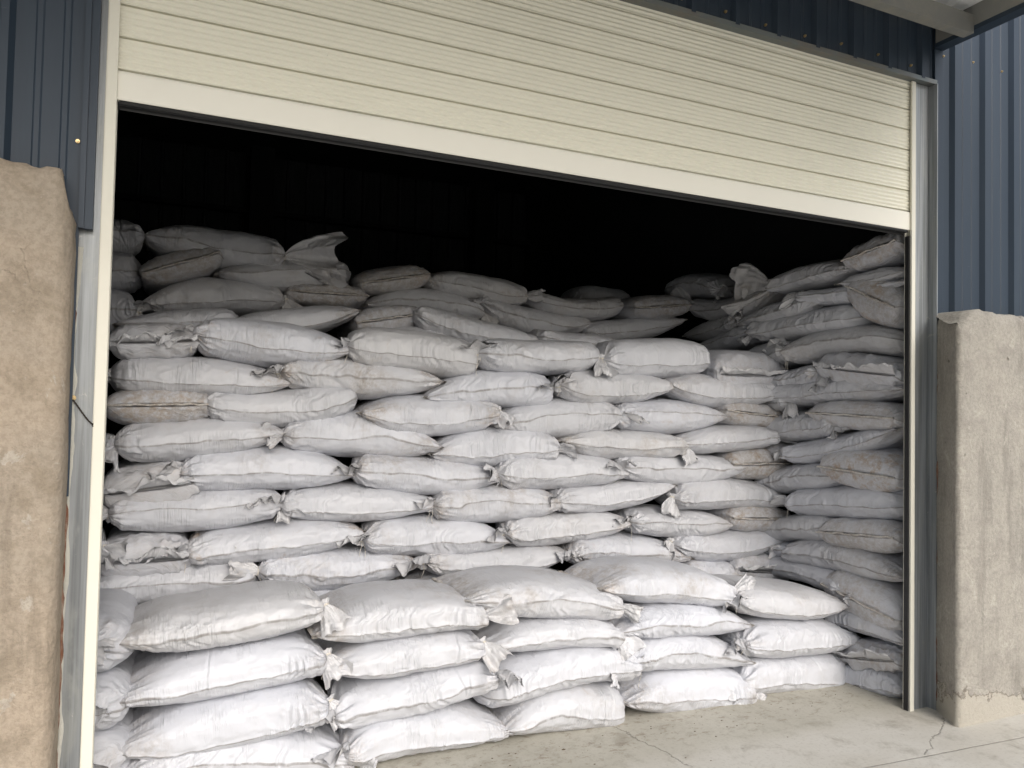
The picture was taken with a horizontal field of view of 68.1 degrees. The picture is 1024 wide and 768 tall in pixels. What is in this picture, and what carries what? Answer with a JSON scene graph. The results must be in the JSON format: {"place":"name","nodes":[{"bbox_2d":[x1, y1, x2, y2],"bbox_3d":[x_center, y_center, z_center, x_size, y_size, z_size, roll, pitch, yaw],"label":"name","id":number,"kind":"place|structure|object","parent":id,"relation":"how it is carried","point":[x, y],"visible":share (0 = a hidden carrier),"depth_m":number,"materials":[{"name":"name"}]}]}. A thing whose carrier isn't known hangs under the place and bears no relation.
{"place":"outdoors","nodes":[
{"label":"outdoors","id":0,"kind":"place"},
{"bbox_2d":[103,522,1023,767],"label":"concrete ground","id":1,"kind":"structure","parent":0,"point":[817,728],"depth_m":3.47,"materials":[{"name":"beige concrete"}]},
{"bbox_2d":[0,158,83,767],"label":"concrete wall","id":2,"kind":"structure","parent":1,"relation":"on","point":[38,225],"depth_m":2.20,"materials":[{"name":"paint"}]},
{"bbox_2d":[93,707,134,767],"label":"filled sack","id":3,"kind":"object","parent":1,"relation":"on","point":[109,743],"visible":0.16,"depth_m":2.75,"materials":[{"name":"fabric"}]},
{"bbox_2d":[95,650,143,730],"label":"filled sack","id":4,"kind":"object","parent":3,"relation":"on","point":[113,684],"visible":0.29,"depth_m":2.77,"materials":[{"name":"fabric"}]},
{"bbox_2d":[97,588,137,671],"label":"filled sack","id":5,"kind":"object","parent":4,"relation":"on","point":[116,610],"visible":0.42,"depth_m":2.81,"materials":[{"name":"fabric"}]},
{"bbox_2d":[126,723,377,767],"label":"filled sack","id":6,"kind":"object","parent":1,"relation":"on","point":[300,749],"visible":0.34,"depth_m":2.97,"materials":[{"name":"fabric"}]},
{"bbox_2d":[121,678,339,759],"bbox_3d":[-1.134,1.326,3.124,0.890,0.251,0.582,2,-2,-24],"label":"filled sack","id":7,"kind":"object","parent":6,"relation":"on","point":[202,726],"visible":0.73,"depth_m":2.92,"materials":[{"name":"fabric"}]},
{"bbox_2d":[119,628,352,707],"bbox_3d":[-1.147,1.138,3.124,0.875,0.222,0.547,2,-2,-24],"label":"filled sack","id":8,"kind":"object","parent":7,"relation":"on","point":[163,678],"visible":0.82,"depth_m":2.94,"materials":[{"name":"fabric"}]},
{"bbox_2d":[119,580,351,652],"bbox_3d":[-1.150,0.947,3.122,0.876,0.213,0.548,2,-2,-24],"label":"filled sack","id":9,"kind":"object","parent":8,"relation":"on","point":[226,615],"visible":0.93,"depth_m":2.98,"materials":[{"name":"fabric"}]},
{"bbox_2d":[314,589,332,596],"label":"filled sack","id":10,"kind":"object","parent":1,"relation":"on","point":[319,592],"visible":0.01,"depth_m":3.71,"materials":[{"name":"fabric"}]},
{"bbox_2d":[100,562,257,604],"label":"filled sack","id":11,"kind":"object","parent":10,"relation":"on","point":[192,578],"visible":0.21,"depth_m":3.40,"materials":[{"name":"fabric"}]},
{"bbox_2d":[100,526,194,576],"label":"filled sack","id":12,"kind":"object","parent":11,"relation":"on","point":[142,547],"visible":0.56,"depth_m":3.37,"materials":[{"name":"fabric"}]},
{"bbox_2d":[103,489,298,531],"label":"filled sack","id":13,"kind":"object","parent":12,"relation":"on","point":[210,510],"visible":0.69,"depth_m":3.45,"materials":[{"name":"fabric"}]},
{"bbox_2d":[103,459,199,507],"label":"filled sack","id":14,"kind":"object","parent":13,"relation":"on","point":[133,481],"visible":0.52,"depth_m":3.37,"materials":[{"name":"fabric"}]},
{"bbox_2d":[145,443,354,490],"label":"filled sack","id":15,"kind":"object","parent":13,"relation":"on","point":[279,466],"visible":0.72,"depth_m":3.56,"materials":[{"name":"fabric"}]},
{"bbox_2d":[105,416,285,473],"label":"filled sack","id":16,"kind":"object","parent":15,"relation":"on","point":[160,442],"visible":0.79,"depth_m":3.43,"materials":[{"name":"fabric"}]},
{"bbox_2d":[106,390,208,424],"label":"filled sack","id":17,"kind":"object","parent":16,"relation":"on","point":[124,407],"visible":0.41,"depth_m":3.39,"materials":[{"name":"fabric"}]},
{"bbox_2d":[144,514,364,572],"bbox_3d":[-1.249,0.768,3.737,1.010,0.244,0.554,2,-2,-24],"label":"filled sack","id":18,"kind":"object","parent":11,"relation":"on","point":[263,540],"visible":0.77,"depth_m":3.57,"materials":[{"name":"fabric"}]},
{"bbox_2d":[244,480,433,521],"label":"filled sack","id":19,"kind":"object","parent":18,"relation":"on","point":[348,501],"visible":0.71,"depth_m":3.74,"materials":[{"name":"fabric"}]},
{"bbox_2d":[331,454,499,494],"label":"filled sack","id":20,"kind":"object","parent":19,"relation":"on","point":[424,474],"visible":0.74,"depth_m":3.89,"materials":[{"name":"fabric"}]},
{"bbox_2d":[260,410,443,456],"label":"filled sack","id":21,"kind":"object","parent":20,"relation":"on","point":[351,434],"visible":0.73,"depth_m":3.77,"materials":[{"name":"fabric"}]},
{"bbox_2d":[207,387,357,428],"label":"filled sack","id":22,"kind":"object","parent":21,"relation":"on","point":[282,408],"visible":0.66,"depth_m":3.62,"materials":[{"name":"fabric"}]},
{"bbox_2d":[108,356,290,394],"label":"filled sack","id":23,"kind":"object","parent":22,"relation":"on","point":[207,375],"visible":0.73,"depth_m":3.45,"materials":[{"name":"fabric"}]},
{"bbox_2d":[109,322,199,359],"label":"filled sack","id":24,"kind":"object","parent":23,"relation":"on","point":[134,341],"visible":0.73,"depth_m":3.39,"materials":[{"name":"fabric"}]},
{"bbox_2d":[156,318,349,368],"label":"filled sack","id":25,"kind":"object","parent":23,"relation":"on","point":[263,344],"visible":0.84,"depth_m":3.57,"materials":[{"name":"fabric"}]},
{"bbox_2d":[237,305,362,332],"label":"filled sack","id":26,"kind":"object","parent":25,"relation":"on","point":[324,318],"visible":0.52,"depth_m":4.12,"materials":[{"name":"fabric"}]},
{"bbox_2d":[138,277,301,316],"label":"filled sack","id":27,"kind":"object","parent":26,"relation":"on","point":[238,298],"visible":0.76,"depth_m":4.24,"materials":[{"name":"fabric"}]},
{"bbox_2d":[139,247,223,294],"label":"filled sack","id":28,"kind":"object","parent":27,"relation":"on","point":[158,273],"visible":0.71,"depth_m":4.15,"materials":[{"name":"fabric"}]},
{"bbox_2d":[213,261,350,293],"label":"filled sack","id":29,"kind":"object","parent":27,"relation":"on","point":[283,276],"visible":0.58,"depth_m":4.34,"materials":[{"name":"fabric"}]},
{"bbox_2d":[143,225,348,287],"bbox_3d":[-1.571,-0.743,4.478,1.157,0.341,0.518,2,-2,-17],"label":"filled sack","id":30,"kind":"object","parent":29,"relation":"on","point":[315,256],"visible":0.8,"depth_m":4.31,"materials":[{"name":"fabric"}]},
{"bbox_2d":[353,394,515,436],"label":"filled sack","id":31,"kind":"object","parent":21,"relation":"on","point":[418,413],"visible":0.81,"depth_m":3.92,"materials":[{"name":"fabric"}]},
{"bbox_2d":[250,356,445,399],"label":"filled sack","id":32,"kind":"object","parent":31,"relation":"on","point":[364,381],"visible":0.77,"depth_m":3.77,"materials":[{"name":"fabric"}]},
{"bbox_2d":[333,327,478,378],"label":"filled sack","id":33,"kind":"object","parent":32,"relation":"on","point":[440,356],"visible":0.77,"depth_m":3.88,"materials":[{"name":"fabric"}]},
{"bbox_2d":[418,369,553,407],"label":"filled sack","id":34,"kind":"object","parent":31,"relation":"on","point":[507,389],"visible":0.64,"depth_m":4.08,"materials":[{"name":"fabric"}]},
{"bbox_2d":[459,338,599,375],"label":"filled sack","id":35,"kind":"object","parent":34,"relation":"on","point":[549,357],"visible":0.89,"depth_m":4.18,"materials":[{"name":"fabric"}]},
{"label":"filled sack","id":36,"kind":"object","parent":35,"relation":"on","visible":0},
{"bbox_2d":[412,306,538,341],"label":"filled sack","id":37,"kind":"object","parent":36,"relation":"on","point":[459,326],"visible":0.52,"depth_m":4.45,"materials":[{"name":"fabric"}]},
{"bbox_2d":[359,288,499,323],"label":"filled sack","id":38,"kind":"object","parent":37,"relation":"on","point":[442,300],"visible":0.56,"depth_m":4.75,"materials":[{"name":"fabric"}]},
{"bbox_2d":[347,265,430,298],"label":"filled sack","id":39,"kind":"object","parent":38,"relation":"on","point":[376,281],"visible":0.71,"depth_m":4.64,"materials":[{"name":"fabric"}]},
{"bbox_2d":[527,329,615,344],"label":"filled sack","id":40,"kind":"object","parent":36,"relation":"on","point":[593,339],"visible":0.36,"depth_m":4.76,"materials":[{"name":"fabric"}]},
{"bbox_2d":[471,293,594,332],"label":"filled sack","id":41,"kind":"object","parent":40,"relation":"on","point":[522,318],"visible":0.62,"depth_m":5.02,"materials":[{"name":"fabric"}]},
{"bbox_2d":[420,271,544,304],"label":"filled sack","id":42,"kind":"object","parent":41,"relation":"on","point":[471,286],"visible":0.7,"depth_m":4.88,"materials":[{"name":"fabric"}]},
{"bbox_2d":[426,425,577,465],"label":"filled sack","id":43,"kind":"object","parent":20,"relation":"on","point":[489,445],"visible":0.73,"depth_m":4.07,"materials":[{"name":"fabric"}]},
{"bbox_2d":[222,542,418,590],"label":"filled sack","id":44,"kind":"object","parent":10,"relation":"on","point":[341,566],"visible":0.63,"depth_m":3.69,"materials":[{"name":"fabric"}]},
{"bbox_2d":[394,567,556,580],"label":"filled sack","id":45,"kind":"object","parent":10,"relation":"on","point":[416,573],"visible":0.05,"depth_m":4.03,"materials":[{"name":"fabric"}]},
{"bbox_2d":[392,544,564,577],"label":"filled sack","id":46,"kind":"object","parent":45,"relation":"on","point":[440,564],"visible":0.53,"depth_m":4.04,"materials":[{"name":"fabric"}]},
{"bbox_2d":[337,512,512,556],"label":"filled sack","id":47,"kind":"object","parent":46,"relation":"on","point":[416,534],"visible":0.79,"depth_m":3.90,"materials":[{"name":"fabric"}]},
{"bbox_2d":[413,483,561,523],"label":"filled sack","id":48,"kind":"object","parent":47,"relation":"on","point":[493,503],"visible":0.77,"depth_m":4.04,"materials":[{"name":"fabric"}]},
{"bbox_2d":[483,452,630,489],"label":"filled sack","id":49,"kind":"object","parent":48,"relation":"on","point":[563,470],"visible":0.77,"depth_m":4.20,"materials":[{"name":"fabric"}]},
{"bbox_2d":[487,510,630,552],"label":"filled sack","id":50,"kind":"object","parent":46,"relation":"on","point":[555,528],"visible":0.76,"depth_m":4.23,"materials":[{"name":"fabric"}]},
{"bbox_2d":[546,479,677,512],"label":"filled sack","id":51,"kind":"object","parent":50,"relation":"on","point":[619,494],"visible":0.64,"depth_m":4.36,"materials":[{"name":"fabric"}]},
{"bbox_2d":[311,697,514,767],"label":"filled sack","id":52,"kind":"object","parent":1,"relation":"on","point":[470,722],"visible":0.75,"depth_m":3.22,"materials":[{"name":"fabric"}]},
{"bbox_2d":[305,658,523,732],"bbox_3d":[-0.484,1.341,3.383,0.937,0.239,0.636,2,-2,-24],"label":"filled sack","id":53,"kind":"object","parent":52,"relation":"on","point":[364,702],"visible":0.71,"depth_m":3.22,"materials":[{"name":"fabric"}]},
{"bbox_2d":[314,629,513,678],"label":"filled sack","id":54,"kind":"object","parent":53,"relation":"on","point":[393,658],"visible":0.66,"depth_m":3.23,"materials":[{"name":"fabric"}]},
{"bbox_2d":[307,579,518,642],"bbox_3d":[-0.488,1.011,3.418,0.886,0.207,0.587,2,-2,-24],"label":"filled sack","id":55,"kind":"object","parent":54,"relation":"on","point":[385,610],"visible":0.83,"depth_m":3.26,"materials":[{"name":"fabric"}]},
{"bbox_2d":[0,0,1023,767],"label":"warehouse","id":56,"kind":"structure","parent":1,"relation":"on","point":[558,148],"depth_m":3.60,"materials":[{"name":"blue paint"}]},
{"bbox_2d":[485,681,624,734],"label":"filled sack","id":57,"kind":"object","parent":1,"relation":"on","point":[593,705],"visible":0.68,"depth_m":3.50,"materials":[{"name":"fabric"}]},
{"bbox_2d":[473,647,650,707],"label":"filled sack","id":58,"kind":"object","parent":57,"relation":"on","point":[541,673],"visible":0.55,"depth_m":3.48,"materials":[{"name":"fabric"}]},
{"bbox_2d":[471,617,645,662],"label":"filled sack","id":59,"kind":"object","parent":58,"relation":"on","point":[531,634],"visible":0.71,"depth_m":3.51,"materials":[{"name":"fabric"}]},
{"bbox_2d":[431,565,643,622],"bbox_3d":[0.117,1.036,3.700,0.908,0.260,0.556,2,-2,-24],"label":"filled sack","id":60,"kind":"object","parent":59,"relation":"on","point":[536,592],"visible":0.94,"depth_m":3.53,"materials":[{"name":"fabric"}]},
{"bbox_2d":[607,667,766,712],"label":"filled sack","id":61,"kind":"object","parent":1,"relation":"on","point":[666,691],"visible":0.67,"depth_m":3.80,"materials":[{"name":"fabric"}]},
{"bbox_2d":[610,635,755,688],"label":"filled sack","id":62,"kind":"object","parent":61,"relation":"on","point":[689,652],"visible":0.52,"depth_m":3.79,"materials":[{"name":"fabric"}]},
{"bbox_2d":[607,600,754,638],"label":"filled sack","id":63,"kind":"object","parent":62,"relation":"on","point":[659,620],"visible":0.66,"depth_m":3.78,"materials":[{"name":"fabric"}]},
{"bbox_2d":[558,556,755,612],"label":"filled sack","id":64,"kind":"object","parent":63,"relation":"on","point":[637,579],"visible":0.88,"depth_m":3.82,"materials":[{"name":"fabric"}]},
{"bbox_2d":[727,553,789,580],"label":"filled sack","id":65,"kind":"object","parent":1,"relation":"on","point":[756,566],"visible":0.17,"depth_m":4.76,"materials":[{"name":"fabric"}]},
{"bbox_2d":[680,560,742,575],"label":"filled sack","id":66,"kind":"object","parent":65,"relation":"on","point":[718,567],"visible":0.22,"depth_m":4.65,"materials":[{"name":"fabric"}]},
{"bbox_2d":[554,530,694,564],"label":"filled sack","id":67,"kind":"object","parent":66,"relation":"on","point":[620,543],"visible":0.59,"depth_m":4.37,"materials":[{"name":"fabric"}]},
{"bbox_2d":[651,529,784,560],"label":"filled sack","id":68,"kind":"object","parent":65,"relation":"on","point":[728,545],"visible":0.59,"depth_m":4.68,"materials":[{"name":"fabric"}]},
{"bbox_2d":[610,504,732,540],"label":"filled sack","id":69,"kind":"object","parent":68,"relation":"on","point":[648,519],"visible":0.91,"depth_m":4.54,"materials":[{"name":"fabric"}]},
{"bbox_2d":[654,478,786,517],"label":"filled sack","id":70,"kind":"object","parent":69,"relation":"on","point":[725,493],"visible":0.72,"depth_m":4.66,"materials":[{"name":"fabric"}]},
{"bbox_2d":[607,454,745,484],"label":"filled sack","id":71,"kind":"object","parent":70,"relation":"on","point":[676,471],"visible":0.67,"depth_m":4.54,"materials":[{"name":"fabric"}]},
{"bbox_2d":[557,428,698,466],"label":"filled sack","id":72,"kind":"object","parent":71,"relation":"on","point":[613,443],"visible":0.6,"depth_m":4.41,"materials":[{"name":"fabric"}]},
{"bbox_2d":[491,397,649,438],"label":"filled sack","id":73,"kind":"object","parent":72,"relation":"on","point":[557,417],"visible":0.62,"depth_m":4.27,"materials":[{"name":"fabric"}]},
{"bbox_2d":[538,369,673,404],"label":"filled sack","id":74,"kind":"object","parent":73,"relation":"on","point":[586,386],"visible":0.77,"depth_m":4.34,"materials":[{"name":"fabric"}]},
{"bbox_2d":[590,338,709,378],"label":"filled sack","id":75,"kind":"object","parent":74,"relation":"on","point":[662,358],"visible":0.83,"depth_m":4.52,"materials":[{"name":"fabric"}]},
{"bbox_2d":[614,398,726,433],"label":"filled sack","id":76,"kind":"object","parent":72,"relation":"on","point":[666,416],"visible":0.78,"depth_m":4.54,"materials":[{"name":"fabric"}]},
{"bbox_2d":[654,374,775,407],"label":"filled sack","id":77,"kind":"object","parent":76,"relation":"on","point":[706,390],"visible":0.61,"depth_m":4.67,"materials":[{"name":"fabric"}]},
{"bbox_2d":[699,350,788,383],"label":"filled sack","id":78,"kind":"object","parent":77,"relation":"on","point":[740,366],"visible":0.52,"depth_m":4.77,"materials":[{"name":"fabric"}]},
{"bbox_2d":[699,326,767,350],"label":"filled sack","id":79,"kind":"object","parent":78,"relation":"on","point":[726,340],"visible":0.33,"depth_m":5.29,"materials":[{"name":"fabric"}]},
{"bbox_2d":[682,310,743,341],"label":"filled sack","id":80,"kind":"object","parent":79,"relation":"on","point":[704,331],"visible":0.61,"depth_m":5.43,"materials":[{"name":"fabric"}]},
{"bbox_2d":[721,260,863,318],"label":"filled sack","id":81,"kind":"object","parent":80,"relation":"on","point":[748,278],"visible":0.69,"depth_m":4.81,"materials":[{"name":"fabric"}]},
{"bbox_2d":[762,324,903,367],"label":"filled sack","id":82,"kind":"object","parent":78,"relation":"on","point":[877,339],"visible":0.69,"depth_m":4.37,"materials":[{"name":"fabric"}]},
{"bbox_2d":[736,304,876,345],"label":"filled sack","id":83,"kind":"object","parent":82,"relation":"on","point":[792,328],"visible":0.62,"depth_m":4.66,"materials":[{"name":"fabric"}]},
{"bbox_2d":[844,279,903,329],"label":"filled sack","id":84,"kind":"object","parent":82,"relation":"on","point":[872,301],"visible":0.22,"depth_m":4.14,"materials":[{"name":"fabric"}]},
{"bbox_2d":[671,424,796,453],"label":"filled sack","id":85,"kind":"object","parent":71,"relation":"on","point":[714,438],"visible":0.57,"depth_m":4.70,"materials":[{"name":"fabric"}]},
{"bbox_2d":[728,653,845,704],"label":"filled sack","id":86,"kind":"object","parent":1,"relation":"on","point":[774,675],"visible":0.49,"depth_m":4.08,"materials":[{"name":"fabric"}]},
{"bbox_2d":[714,608,861,657],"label":"filled sack","id":87,"kind":"object","parent":86,"relation":"on","point":[772,638],"visible":0.69,"depth_m":4.06,"materials":[{"name":"fabric"}]},
{"bbox_2d":[712,574,848,620],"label":"filled sack","id":88,"kind":"object","parent":87,"relation":"on","point":[771,598],"visible":0.73,"depth_m":4.08,"materials":[{"name":"fabric"}]},
{"bbox_2d":[769,556,851,606],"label":"filled sack","id":89,"kind":"object","parent":88,"relation":"on","point":[814,576],"visible":0.41,"depth_m":4.57,"materials":[{"name":"fabric"}]},
{"bbox_2d":[768,540,902,581],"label":"filled sack","id":90,"kind":"object","parent":89,"relation":"on","point":[863,563],"visible":0.64,"depth_m":4.31,"materials":[{"name":"fabric"}]},
{"bbox_2d":[765,514,832,541],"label":"filled sack","id":91,"kind":"object","parent":90,"relation":"on","point":[795,527],"visible":0.45,"depth_m":4.65,"materials":[{"name":"fabric"}]},
{"bbox_2d":[769,485,903,521],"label":"filled sack","id":92,"kind":"object","parent":91,"relation":"on","point":[843,501],"visible":0.6,"depth_m":4.33,"materials":[{"name":"fabric"}]},
{"bbox_2d":[754,462,842,493],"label":"filled sack","id":93,"kind":"object","parent":92,"relation":"on","point":[789,479],"visible":0.45,"depth_m":4.67,"materials":[{"name":"fabric"}]},
{"bbox_2d":[772,428,903,463],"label":"filled sack","id":94,"kind":"object","parent":93,"relation":"on","point":[811,451],"visible":0.68,"depth_m":4.38,"materials":[{"name":"fabric"}]},
{"bbox_2d":[805,400,903,430],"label":"filled sack","id":95,"kind":"object","parent":94,"relation":"on","point":[867,415],"visible":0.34,"depth_m":4.22,"materials":[{"name":"fabric"}]},
{"bbox_2d":[773,379,903,406],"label":"filled sack","id":96,"kind":"object","parent":95,"relation":"on","point":[799,395],"visible":0.46,"depth_m":4.41,"materials":[{"name":"fabric"}]},
{"bbox_2d":[812,352,903,385],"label":"filled sack","id":97,"kind":"object","parent":96,"relation":"on","point":[865,368],"visible":0.44,"depth_m":4.21,"materials":[{"name":"fabric"}]},
{"bbox_2d":[816,447,903,491],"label":"filled sack","id":98,"kind":"object","parent":92,"relation":"on","point":[880,470],"visible":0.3,"depth_m":4.17,"materials":[{"name":"fabric"}]},
{"bbox_2d":[815,517,902,553],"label":"filled sack","id":99,"kind":"object","parent":90,"relation":"on","point":[883,536],"visible":0.41,"depth_m":4.17,"materials":[{"name":"fabric"}]},
{"bbox_2d":[845,664,902,697],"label":"filled sack","id":100,"kind":"object","parent":1,"relation":"on","point":[888,684],"visible":0.27,"depth_m":4.08,"materials":[{"name":"fabric"}]},
{"bbox_2d":[832,636,902,671],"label":"filled sack","id":101,"kind":"object","parent":100,"relation":"on","point":[869,652],"visible":0.31,"depth_m":4.10,"materials":[{"name":"fabric"}]},
{"bbox_2d":[822,610,902,645],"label":"filled sack","id":102,"kind":"object","parent":101,"relation":"on","point":[846,620],"visible":0.35,"depth_m":4.18,"materials":[{"name":"fabric"}]},
{"bbox_2d":[820,570,902,630],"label":"filled sack","id":103,"kind":"object","parent":102,"relation":"on","point":[877,602],"visible":0.28,"depth_m":4.12,"materials":[{"name":"fabric"}]},
{"bbox_2d":[936,309,1023,727],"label":"concrete wall","id":104,"kind":"structure","parent":1,"relation":"on","point":[980,532],"depth_m":3.79,"materials":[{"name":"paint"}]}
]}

